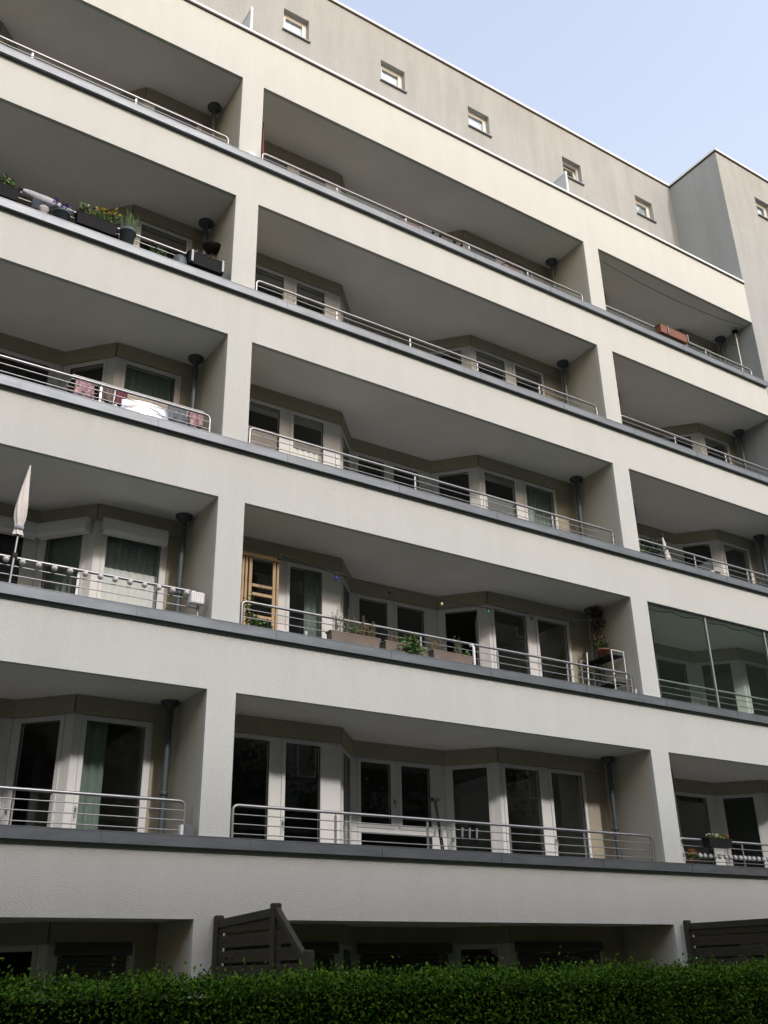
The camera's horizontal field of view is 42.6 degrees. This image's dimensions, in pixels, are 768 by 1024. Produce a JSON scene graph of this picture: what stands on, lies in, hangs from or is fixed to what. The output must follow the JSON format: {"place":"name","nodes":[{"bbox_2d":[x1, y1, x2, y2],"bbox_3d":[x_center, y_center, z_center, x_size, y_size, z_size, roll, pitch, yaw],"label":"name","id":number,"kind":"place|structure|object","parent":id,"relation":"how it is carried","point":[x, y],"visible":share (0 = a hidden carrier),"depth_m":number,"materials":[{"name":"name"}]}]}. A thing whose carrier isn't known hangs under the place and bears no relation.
{"place":"outdoors","nodes":[
{"label":"outdoors","id":0,"kind":"place"},
{"bbox_2d":[178,824,192,834],"bbox_3d":[-2.451,3.933,12.147,0.165,0.135,0.090,15,-29,-30],"label":"outdoor lamp","id":1,"kind":"object","parent":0,"point":[184,829],"visible":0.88,"depth_m":12.11,"materials":[{"name":"metal"}]},
{"bbox_2d":[337,0,767,183],"label":"sky","id":2,"kind":"structure","parent":0,"point":[658,85],"materials":[{"name":"blue"}]},
{"label":"ground","id":3,"kind":"structure","parent":0,"visible":0},
{"bbox_2d":[211,903,313,994],"bbox_3d":[-1.360,5.603,10.498,0.100,2.620,2.320,15,-29,-30],"label":"wooden fence","id":4,"kind":"object","parent":3,"relation":"on","point":[273,919],"visible":0.65,"depth_m":10.89,"materials":[{"name":"brown wood"}]},
{"bbox_2d":[0,944,767,1023],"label":"hedge","id":5,"kind":"object","parent":3,"relation":"on","point":[678,994],"visible":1,"depth_m":7.32,"materials":[{"name":"green"}]},
{"bbox_2d":[0,0,767,1004],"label":"apartment building","id":6,"kind":"structure","parent":3,"relation":"on","point":[436,402],"depth_m":16.73,"materials":[{"name":"paint"}]},
{"bbox_2d":[0,717,12,807],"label":"window","id":7,"kind":"structure","parent":6,"relation":"in","point":[5,723],"depth_m":13.06,"materials":[{"name":"white"}]},
{"bbox_2d":[0,173,20,201],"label":"planter","id":8,"kind":"object","parent":6,"relation":"attached to","point":[9,191],"visible":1,"depth_m":14.10,"materials":[{"name":"plastic"}]},
{"bbox_2d":[8,465,30,582],"bbox_3d":[-4.635,0.168,12.489,0.142,1.721,0.143,-9,-26,16],"label":"closed parasol","id":9,"kind":"object","parent":6,"relation":"on","point":[20,511],"visible":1,"depth_m":12.52,"materials":[{"name":"white fabric"}]},
{"bbox_2d":[0,944,47,1001],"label":"side window","id":10,"kind":"structure","parent":6,"relation":"in","point":[39,951],"depth_m":11.82,"materials":[{"name":"white"}]},
{"bbox_2d":[16,537,38,586],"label":"window","id":11,"kind":"structure","parent":6,"relation":"in","point":[29,547],"depth_m":14.15,"materials":[{"name":"white"}]},
{"bbox_2d":[0,348,62,389],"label":"window","id":12,"kind":"structure","parent":6,"relation":"in","point":[52,381],"depth_m":15.41,"materials":[{"name":"white"}]},
{"bbox_2d":[0,713,74,827],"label":"side window","id":13,"kind":"structure","parent":6,"relation":"in","point":[66,721],"depth_m":12.88,"materials":[{"name":"white"}]},
{"bbox_2d":[18,187,75,213],"bbox_3d":[-4.906,-4.516,14.560,1.019,0.358,0.128,15,-29,-30],"label":"folded parasol","id":14,"kind":"object","parent":6,"relation":"on","point":[38,200],"visible":0.69,"depth_m":14.49,"materials":[{"name":"fabric"}]},
{"bbox_2d":[52,197,72,220],"bbox_3d":[-4.763,-4.404,14.467,0.253,0.391,0.384,-5,-25,9],"label":"flowerpot","id":15,"kind":"object","parent":6,"relation":"on","point":[62,212],"visible":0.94,"depth_m":14.41,"materials":[{"name":"grey plastic"}]},
{"bbox_2d":[43,535,82,593],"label":"window","id":16,"kind":"structure","parent":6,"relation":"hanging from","point":[65,551],"depth_m":14.22,"materials":[{"name":"glass"}]},
{"bbox_2d":[32,520,96,596],"bbox_3d":[-4.563,1.256,13.857,0.924,2.365,0.084,-7,-26,13],"label":"side window","id":17,"kind":"structure","parent":6,"relation":"in","point":[88,541],"depth_m":14.08,"materials":[{"name":"white"}]},
{"bbox_2d":[60,357,115,402],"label":"side window","id":18,"kind":"structure","parent":6,"relation":"in","point":[108,364],"depth_m":15.45,"materials":[{"name":"white"}]},
{"bbox_2d":[42,944,135,1000],"bbox_3d":[-3.576,6.401,11.635,1.086,2.365,0.084,15,-29,-30],"label":"balcony door","id":19,"kind":"structure","parent":6,"relation":"in","point":[51,962],"depth_m":11.82,"materials":[{"name":"white"}]},
{"bbox_2d":[76,722,107,829],"bbox_3d":[-3.902,3.831,12.759,0.450,2.340,0.044,15,-29,-30],"label":"curtain","id":20,"kind":"object","parent":6,"relation":"hanging from","point":[93,759],"visible":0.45,"depth_m":12.99,"materials":[{"name":"fabric"}]},
{"bbox_2d":[3,555,188,595],"bbox_3d":[-4.623,0.601,12.310,4.668,0.094,0.080,15,-29,-30],"label":"globe light string","id":21,"kind":"object","parent":6,"relation":"attached to","point":[54,567],"visible":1,"depth_m":12.82,"materials":[{"name":"plastic"}]},
{"bbox_2d":[74,202,120,237],"bbox_3d":[-4.306,-4.434,14.825,0.660,0.512,0.249,15,-29,-30],"label":"planter","id":22,"kind":"object","parent":6,"relation":"attached to","point":[96,222],"visible":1,"depth_m":14.75,"materials":[{"name":"plastic"}]},
{"bbox_2d":[62,713,153,831],"bbox_3d":[-3.614,3.855,12.805,1.086,2.365,0.136,15,-29,-30],"label":"balcony door","id":23,"kind":"structure","parent":6,"relation":"in","point":[80,720],"depth_m":13.00,"materials":[{"name":"white"}]},
{"bbox_2d":[89,520,167,609],"bbox_3d":[-3.667,1.305,14.001,1.086,2.365,0.136,15,-29,-30],"label":"balcony door","id":24,"kind":"structure","parent":6,"relation":"in","point":[100,546],"depth_m":14.14,"materials":[{"name":"white"}]},
{"bbox_2d":[101,567,156,607],"bbox_3d":[-3.718,1.627,13.937,1.040,1.690,0.012,15,-29,-30],"label":"curtain","id":25,"kind":"object","parent":6,"relation":"hanging from","point":[129,592],"visible":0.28,"depth_m":14.21,"materials":[{"name":"fabric"}]},
{"bbox_2d":[119,209,139,244],"bbox_3d":[-3.920,-4.333,15.085,0.349,0.756,0.252,15,-29,-30],"label":"flowerpot","id":26,"kind":"object","parent":6,"relation":"on","point":[128,233],"visible":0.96,"depth_m":14.96,"materials":[{"name":"grey plastic"}]},
{"bbox_2d":[105,536,158,576],"bbox_3d":[-3.749,0.569,14.448,1.040,0.640,0.044,15,-29,-30],"label":"curtain","id":27,"kind":"object","parent":6,"relation":"hanging from","point":[131,556],"visible":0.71,"depth_m":14.44,"materials":[{"name":"fabric"}]},
{"bbox_2d":[64,374,203,419],"bbox_3d":[-3.697,-1.149,14.448,2.017,1.143,0.516,15,-29,-30],"label":"drying rack","id":28,"kind":"object","parent":6,"relation":"attached to","point":[130,391],"visible":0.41,"depth_m":14.49,"materials":[{"name":"white metal"}]},
{"bbox_2d":[73,379,94,398],"bbox_3d":[-4.282,-1.739,14.046,0.290,0.401,0.146,15,-29,-30],"label":"laundry","id":29,"kind":"object","parent":28,"relation":"hanging from","point":[84,390],"visible":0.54,"depth_m":14.03,"materials":[{"name":"pink fabric"}]},
{"bbox_2d":[97,383,114,404],"bbox_3d":[-4.024,-1.695,14.214,0.241,0.347,0.141,15,-29,-30],"label":"laundry","id":30,"kind":"object","parent":28,"relation":"hanging from","point":[106,396],"visible":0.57,"depth_m":14.21,"materials":[{"name":"brown fabric"}]},
{"bbox_2d":[113,391,127,406],"bbox_3d":[-3.832,-1.651,14.352,0.178,0.317,0.144,15,-29,-30],"label":"laundry","id":31,"kind":"object","parent":28,"relation":"hanging from","point":[119,399],"visible":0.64,"depth_m":14.33,"materials":[{"name":"red fabric"}]},
{"bbox_2d":[120,399,168,419],"bbox_3d":[-3.492,-1.437,14.385,0.722,0.344,0.113,13,-29,-28],"label":"laundry","id":32,"kind":"object","parent":28,"relation":"hanging from","point":[141,406],"visible":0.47,"depth_m":14.37,"materials":[{"name":"white"}]},
{"bbox_2d":[167,403,186,424],"bbox_3d":[-3.108,-1.454,14.754,0.312,0.359,0.144,15,-29,-30],"label":"laundry","id":33,"kind":"object","parent":28,"relation":"hanging from","point":[176,416],"visible":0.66,"depth_m":14.73,"materials":[{"name":"grey fabric"}]},
{"bbox_2d":[189,412,202,428],"bbox_3d":[-2.853,-1.396,14.940,0.231,0.317,0.122,15,-29,-30],"label":"laundry","id":34,"kind":"object","parent":28,"relation":"hanging from","point":[194,421],"visible":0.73,"depth_m":14.91,"materials":[{"name":"pink fabric"}]},
{"bbox_2d":[113,357,180,405],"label":"balcony door","id":35,"kind":"structure","parent":6,"relation":"in","point":[121,364],"depth_m":15.60,"materials":[{"name":"white"}]},
{"bbox_2d":[124,367,173,420],"bbox_3d":[-3.777,-1.209,15.287,1.000,2.340,0.044,15,-29,-30],"label":"curtain","id":36,"kind":"object","parent":6,"relation":"hanging from","point":[148,384],"visible":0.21,"depth_m":15.69,"materials":[{"name":"fabric"}]},
{"bbox_2d":[149,245,166,256],"bbox_3d":[-3.536,-4.003,15.477,0.374,0.477,0.217,15,-29,-30],"label":"planter","id":37,"kind":"object","parent":6,"relation":"on","point":[162,253],"visible":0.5,"depth_m":15.51,"materials":[{"name":"plastic"}]},
{"bbox_2d":[131,217,192,257],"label":"balcony door","id":38,"kind":"structure","parent":6,"relation":"in","point":[188,242],"depth_m":16.84,"materials":[{"name":"white"}]},
{"bbox_2d":[145,99,201,131],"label":"balcony door","id":39,"kind":"structure","parent":6,"relation":"in","point":[146,104],"depth_m":18.04,"materials":[{"name":"white"}]},
{"bbox_2d":[173,254,186,264],"bbox_3d":[-3.203,-3.910,15.399,0.230,0.230,0.230,15,-29,-30],"label":"upturned bowl","id":40,"kind":"object","parent":6,"relation":"on","point":[180,258],"visible":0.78,"depth_m":15.31,"materials":[{"name":"grey plastic"}]},
{"bbox_2d":[188,590,204,605],"bbox_3d":[-2.576,1.165,13.494,0.200,0.211,0.144,15,-29,-30],"label":"white lantern","id":41,"kind":"object","parent":6,"relation":"hanging from","point":[195,598],"visible":1,"depth_m":13.43,"materials":[{"name":"plastic"}]},
{"bbox_2d":[185,249,225,276],"bbox_3d":[-2.856,-3.985,15.689,0.624,0.339,0.235,15,-29,-30],"label":"planter","id":42,"kind":"object","parent":6,"relation":"attached to","point":[205,263],"visible":1,"depth_m":15.59,"materials":[{"name":"plastic"}]},
{"bbox_2d":[202,241,220,257],"bbox_3d":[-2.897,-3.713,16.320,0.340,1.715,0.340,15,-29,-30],"label":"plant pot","id":43,"kind":"object","parent":6,"relation":"on","point":[211,248],"visible":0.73,"depth_m":16.58,"materials":[{"name":"plastic"}]},
{"bbox_2d":[243,591,255,625],"bbox_3d":[-1.924,1.440,14.060,0.214,0.650,0.151,15,-29,-30],"label":"potted plant","id":44,"kind":"object","parent":6,"relation":"on","point":[249,620],"visible":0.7,"depth_m":14.06,"materials":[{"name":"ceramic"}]},
{"bbox_2d":[239,551,280,629],"bbox_3d":[-1.863,1.563,14.675,0.660,1.982,0.076,15,-29,-30],"label":"wooden trellis","id":45,"kind":"object","parent":6,"relation":"on","point":[273,596],"visible":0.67,"depth_m":14.88,"materials":[{"name":"brown wood"}]},
{"bbox_2d":[261,121,263,159],"bbox_3d":[-2.187,-6.277,17.646,0.065,1.950,0.066,-9,-26,17],"label":"furled parasol","id":46,"kind":"object","parent":6,"relation":"on","point":[262,147],"visible":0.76,"depth_m":17.82,"materials":[{"name":"fabric"}]},
{"bbox_2d":[234,732,339,843],"bbox_3d":[-1.438,4.419,14.105,1.871,2.365,0.136,15,-29,-30],"label":"balcony door","id":47,"kind":"structure","parent":6,"relation":"in","point":[328,753],"depth_m":14.45,"materials":[{"name":"white"}]},
{"bbox_2d":[248,556,339,638],"bbox_3d":[-1.490,1.869,15.301,1.871,2.365,0.136,15,-29,-30],"label":"balcony door","id":48,"kind":"structure","parent":6,"relation":"in","point":[329,587],"depth_m":15.81,"materials":[{"name":"white"}]},
{"bbox_2d":[249,398,339,467],"bbox_3d":[-1.557,-0.670,16.515,1.871,2.365,0.084,15,-29,-30],"label":"balcony door","id":49,"kind":"structure","parent":6,"relation":"in","point":[330,431],"depth_m":16.98,"materials":[{"name":"white"}]},
{"bbox_2d":[282,14,310,43],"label":"small window","id":50,"kind":"structure","parent":6,"relation":"in","point":[292,26],"depth_m":21.93,"materials":[{"name":"white glass"}]},
{"bbox_2d":[255,264,339,320],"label":"balcony door","id":51,"kind":"structure","parent":6,"relation":"in","point":[288,283],"depth_m":18.20,"materials":[{"name":"white"}]},
{"bbox_2d":[264,151,339,192],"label":"balcony door","id":52,"kind":"structure","parent":6,"relation":"in","point":[286,166],"depth_m":19.36,"materials":[{"name":"white"}]},
{"bbox_2d":[293,448,320,462],"bbox_3d":[-1.353,-0.283,16.590,0.740,1.680,0.044,15,-29,-30],"label":"curtain","id":53,"kind":"object","parent":6,"relation":"hanging from","point":[305,453],"visible":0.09,"depth_m":16.94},
{"bbox_2d":[280,943,339,987],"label":"balcony door","id":54,"kind":"structure","parent":6,"relation":"in","point":[336,956],"depth_m":13.76,"materials":[{"name":"white"}]},
{"bbox_2d":[304,571,319,636],"bbox_3d":[-1.123,2.015,15.645,0.340,2.340,0.043,15,-29,-30],"label":"curtain","id":55,"kind":"object","parent":6,"relation":"hanging from","point":[311,592],"visible":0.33,"depth_m":15.89,"materials":[{"name":"fabric"}]},
{"bbox_2d":[340,297,348,323],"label":"side window","id":56,"kind":"structure","parent":6,"relation":"in","point":[342,308],"depth_m":18.76,"materials":[{"name":"white"}]},
{"bbox_2d":[340,426,349,470],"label":"side window","id":57,"kind":"structure","parent":6,"relation":"in","point":[343,442],"depth_m":17.84,"materials":[{"name":"white"}]},
{"bbox_2d":[340,573,350,632],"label":"side window","id":58,"kind":"structure","parent":6,"relation":"in","point":[343,586],"depth_m":16.72,"materials":[{"name":"white"}]},
{"bbox_2d":[340,744,351,843],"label":"side window","id":59,"kind":"structure","parent":6,"relation":"in","point":[343,753],"depth_m":15.29,"materials":[{"name":"white"}]},
{"bbox_2d":[340,944,351,993],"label":"side window","id":60,"kind":"structure","parent":6,"relation":"in","point":[343,947],"depth_m":14.43,"materials":[{"name":"white"}]},
{"bbox_2d":[325,606,380,647],"bbox_3d":[-0.457,1.718,14.652,0.881,0.594,0.221,13,-28,-27],"label":"planter","id":61,"kind":"object","parent":6,"relation":"on","point":[356,638],"visible":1,"depth_m":14.56,"materials":[{"name":"brown plastic"}]},
{"bbox_2d":[350,450,431,493],"bbox_3d":[0.152,0.122,18.281,1.856,2.365,0.084,15,-29,-30],"label":"window","id":62,"kind":"structure","parent":6,"relation":"in","point":[364,456],"depth_m":18.66,"materials":[{"name":"white"}]},
{"bbox_2d":[380,65,407,93],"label":"small window","id":63,"kind":"structure","parent":6,"relation":"in","point":[388,76],"depth_m":23.21,"materials":[{"name":"white glass"}]},
{"bbox_2d":[351,592,438,656],"bbox_3d":[0.219,2.662,17.066,1.856,2.365,0.136,15,-29,-30],"label":"window","id":64,"kind":"structure","parent":6,"relation":"in","point":[429,617],"depth_m":17.47,"materials":[{"name":"white"}]},
{"bbox_2d":[351,756,447,849],"bbox_3d":[0.271,5.212,15.870,1.856,2.365,0.136,15,-29,-30],"label":"window","id":65,"kind":"structure","parent":6,"relation":"in","point":[435,773],"depth_m":16.11,"materials":[{"name":"white"}]},
{"bbox_2d":[352,945,452,993],"bbox_3d":[0.310,7.758,14.700,1.856,2.365,0.084,15,-29,-30],"label":"window","id":66,"kind":"structure","parent":6,"relation":"in","point":[355,957],"depth_m":14.71,"materials":[{"name":"white"}]},
{"bbox_2d":[380,633,427,655],"bbox_3d":[0.319,2.003,15.025,0.790,0.372,0.284,15,-29,-30],"label":"planter","id":67,"kind":"object","parent":6,"relation":"on","point":[417,648],"visible":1,"depth_m":14.96,"materials":[{"name":"brown"}]},
{"bbox_2d":[243,541,593,624],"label":"string lights","id":68,"kind":"object","parent":6,"relation":"attached to","point":[390,588],"visible":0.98,"depth_m":15.80,"materials":[{"name":"plastic"}]},
{"bbox_2d":[431,797,443,848],"bbox_3d":[0.857,5.015,14.808,0.262,1.382,0.080,9,-27,-21],"label":"folded stand","id":69,"kind":"object","parent":6,"relation":"on","point":[435,800],"visible":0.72,"depth_m":14.96,"materials":[{"name":"plastic"}]},
{"bbox_2d":[427,635,473,663],"bbox_3d":[1.043,2.161,15.513,0.800,0.466,0.201,15,-29,-30],"label":"planter","id":70,"kind":"object","parent":6,"relation":"on","point":[456,656],"visible":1,"depth_m":15.40,"materials":[{"name":"brown plastic"}]},
{"bbox_2d":[429,346,471,368],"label":"side window","id":71,"kind":"structure","parent":6,"relation":"in","point":[465,351],"depth_m":20.20,"materials":[{"name":"white"}]},
{"bbox_2d":[431,467,480,506],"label":"side window","id":72,"kind":"structure","parent":6,"relation":"in","point":[473,474],"depth_m":19.00,"materials":[{"name":"white"}]},
{"bbox_2d":[437,605,491,667],"bbox_3d":[1.540,2.950,17.738,0.924,2.365,0.745,-7,-26,13],"label":"side window","id":73,"kind":"structure","parent":6,"relation":"in","point":[481,621],"depth_m":17.76,"materials":[{"name":"white"}]},
{"bbox_2d":[444,762,503,852],"bbox_3d":[1.501,5.356,16.230,0.924,2.365,0.136,-7,-26,13],"label":"side window","id":74,"kind":"structure","parent":6,"relation":"in","point":[494,802],"depth_m":16.46,"materials":[{"name":"white"}]},
{"bbox_2d":[468,111,492,137],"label":"small window","id":75,"kind":"structure","parent":6,"relation":"in","point":[476,122],"depth_m":24.49,"materials":[{"name":"white glass"}]},
{"bbox_2d":[452,943,511,986],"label":"side window","id":76,"kind":"structure","parent":6,"relation":"in","point":[504,951],"depth_m":15.49,"materials":[{"name":"white"}]},
{"bbox_2d":[463,240,532,277],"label":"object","id":77,"kind":"structure","parent":6,"relation":"in","point":[494,258],"depth_m":21.79,"materials":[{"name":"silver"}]},
{"bbox_2d":[470,346,544,394],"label":"balcony door","id":78,"kind":"structure","parent":6,"relation":"in","point":[508,366],"depth_m":20.59,"materials":[{"name":"white"}]},
{"bbox_2d":[478,467,558,528],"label":"balcony door","id":79,"kind":"structure","parent":6,"relation":"in","point":[519,486],"depth_m":19.36,"materials":[{"name":"white"}]},
{"bbox_2d":[487,605,574,681],"bbox_3d":[2.724,2.962,17.816,1.976,2.365,0.136,15,-29,-30],"label":"balcony door","id":80,"kind":"structure","parent":6,"relation":"in","point":[531,633],"depth_m":18.10,"materials":[{"name":"white"}]},
{"bbox_2d":[526,487,551,526],"bbox_3d":[3.058,0.564,19.367,0.850,2.340,0.044,15,-29,-30],"label":"curtain","id":81,"kind":"object","parent":6,"relation":"hanging from","point":[538,499],"visible":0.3,"depth_m":19.74,"materials":[{"name":"fabric"}]},
{"bbox_2d":[498,762,592,857],"bbox_3d":[2.776,5.512,16.620,1.976,2.365,0.136,15,-29,-30],"label":"balcony door","id":82,"kind":"structure","parent":6,"relation":"in","point":[545,799],"depth_m":16.84,"materials":[{"name":"white"}]},
{"bbox_2d":[510,943,603,980],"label":"balcony door","id":83,"kind":"structure","parent":6,"relation":"in","point":[512,945],"depth_m":15.42,"materials":[{"name":"white"}]},
{"bbox_2d":[562,161,584,185],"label":"small window","id":84,"kind":"structure","parent":6,"relation":"in","point":[574,177],"depth_m":26.10,"materials":[{"name":"white glass"}]},
{"bbox_2d":[589,605,606,683],"bbox_3d":[4.037,2.796,18.277,0.375,2.590,0.336,15,-29,-30],"label":"climbing plant","id":85,"kind":"object","parent":6,"relation":"attached to","point":[596,611],"visible":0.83,"depth_m":18.65,"materials":[{"name":"green plant"}]},
{"bbox_2d":[580,649,628,691],"bbox_3d":[4.059,3.311,17.986,0.334,1.408,0.814,15,-29,-30],"label":"metal shelf","id":86,"kind":"object","parent":6,"relation":"on","point":[607,658],"visible":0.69,"depth_m":18.01,"materials":[{"name":"metal"}]},
{"bbox_2d":[593,638,609,657],"bbox_3d":[4.052,2.519,18.271,0.285,0.421,0.252,15,-29,-30],"label":"flowerpot","id":87,"kind":"object","parent":86,"relation":"on","point":[604,650],"visible":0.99,"depth_m":18.20,"materials":[{"name":"ceramic"}]},
{"bbox_2d":[635,200,656,223],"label":"small window","id":88,"kind":"structure","parent":6,"relation":"in","point":[642,209],"depth_m":27.41,"materials":[{"name":"white glass"}]},
{"bbox_2d":[650,532,664,557],"bbox_3d":[5.551,1.048,19.792,0.317,1.350,0.307,15,-29,-30],"label":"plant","id":89,"kind":"object","parent":6,"relation":"on","point":[656,551],"visible":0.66,"depth_m":19.86,"materials":[{"name":"plant"}]},
{"bbox_2d":[638,534,677,561],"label":"window","id":90,"kind":"structure","parent":6,"relation":"in","point":[640,536],"depth_m":22.45,"materials":[{"name":"white"}]},
{"bbox_2d":[661,533,671,559],"bbox_3d":[5.713,0.799,19.839,0.245,0.776,0.163,15,-29,-30],"label":"white parasol","id":91,"kind":"object","parent":6,"relation":"on","point":[666,549],"visible":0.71,"depth_m":19.78,"materials":[{"name":"fabric"}]},
{"bbox_2d":[599,259,743,325],"bbox_3d":[6.964,-5.124,23.450,5.052,0.248,0.014,15,-29,-30],"label":"cable","id":92,"kind":"object","parent":6,"relation":"attached to","point":[667,296],"visible":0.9,"depth_m":23.25,"materials":[{"name":"plastic"}]},
{"bbox_2d":[655,323,688,344],"bbox_3d":[6.616,-4.073,22.646,0.957,0.219,0.215,15,-29,-30],"label":"planter","id":93,"kind":"object","parent":6,"relation":"attached to","point":[672,334],"visible":0.98,"depth_m":22.55,"materials":[{"name":"ceramic"}]},
{"bbox_2d":[655,655,700,704],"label":"window","id":94,"kind":"structure","parent":6,"relation":"in","point":[689,667],"depth_m":21.16,"materials":[{"name":"white"}]},
{"bbox_2d":[662,432,701,452],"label":"side window","id":95,"kind":"structure","parent":6,"relation":"in","point":[694,437],"depth_m":23.65,"materials":[{"name":"white"}]},
{"bbox_2d":[676,540,723,574],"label":"side window","id":96,"kind":"structure","parent":6,"relation":"in","point":[713,544],"depth_m":22.46,"materials":[{"name":"white"}]},
{"bbox_2d":[674,791,725,864],"bbox_3d":[6.256,6.764,19.442,1.416,2.365,0.136,15,-29,-30],"label":"window","id":97,"kind":"structure","parent":6,"relation":"in","point":[711,812],"depth_m":19.94,"materials":[{"name":"white"}]},
{"bbox_2d":[648,608,767,636],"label":"scalloped cord","id":98,"kind":"object","parent":6,"relation":"attached to","point":[710,623],"visible":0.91,"depth_m":19.62,"materials":[{"name":"plastic"}]},
{"bbox_2d":[699,433,731,463],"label":"balcony door","id":99,"kind":"structure","parent":6,"relation":"in","point":[702,437],"depth_m":23.92,"materials":[{"name":"white"}]},
{"bbox_2d":[701,833,731,848],"bbox_3d":[5.856,5.761,17.261,0.634,0.238,0.248,15,-29,-30],"label":"planter","id":100,"kind":"object","parent":6,"relation":"attached to","point":[710,840],"visible":1,"depth_m":17.20,"materials":[{"name":"plastic"}]},
{"bbox_2d":[694,659,747,712],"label":"side window","id":101,"kind":"structure","parent":6,"relation":"in","point":[734,664],"depth_m":21.18,"materials":[{"name":"white"}]},
{"bbox_2d":[698,853,767,861],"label":"globe light string","id":102,"kind":"object","parent":6,"relation":"attached to","point":[725,857],"visible":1,"depth_m":17.44,"materials":[{"name":"plastic"}]},
{"bbox_2d":[718,540,754,583],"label":"balcony door","id":103,"kind":"structure","parent":6,"relation":"in","point":[721,544],"depth_m":22.66,"materials":[{"name":"white"}]},
{"bbox_2d":[715,793,767,867],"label":"side window","id":104,"kind":"structure","parent":6,"relation":"in","point":[758,801],"depth_m":19.98,"materials":[{"name":"white"}]},
{"bbox_2d":[739,659,767,713],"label":"balcony door","id":105,"kind":"structure","parent":6,"relation":"in","point":[742,663],"depth_m":21.18,"materials":[{"name":"white"}]},
{"bbox_2d":[740,943,767,957],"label":"side window","id":106,"kind":"structure","parent":6,"relation":"in","point":[753,944],"depth_m":19.01,"materials":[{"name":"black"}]},
{"bbox_2d":[756,202,767,220],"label":"small window","id":107,"kind":"structure","parent":6,"relation":"in","point":[761,210],"depth_m":27.74,"materials":[{"name":"white glass"}]},
{"bbox_2d":[762,793,767,821],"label":"balcony door","id":108,"kind":"structure","parent":6,"relation":"in","point":[765,795],"depth_m":20.04,"materials":[{"name":"white"}]},
{"bbox_2d":[683,918,767,977],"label":"wooden fence","id":109,"kind":"object","parent":3,"relation":"on","point":[733,926],"visible":0.48,"depth_m":15.24,"materials":[{"name":"brown wood"}]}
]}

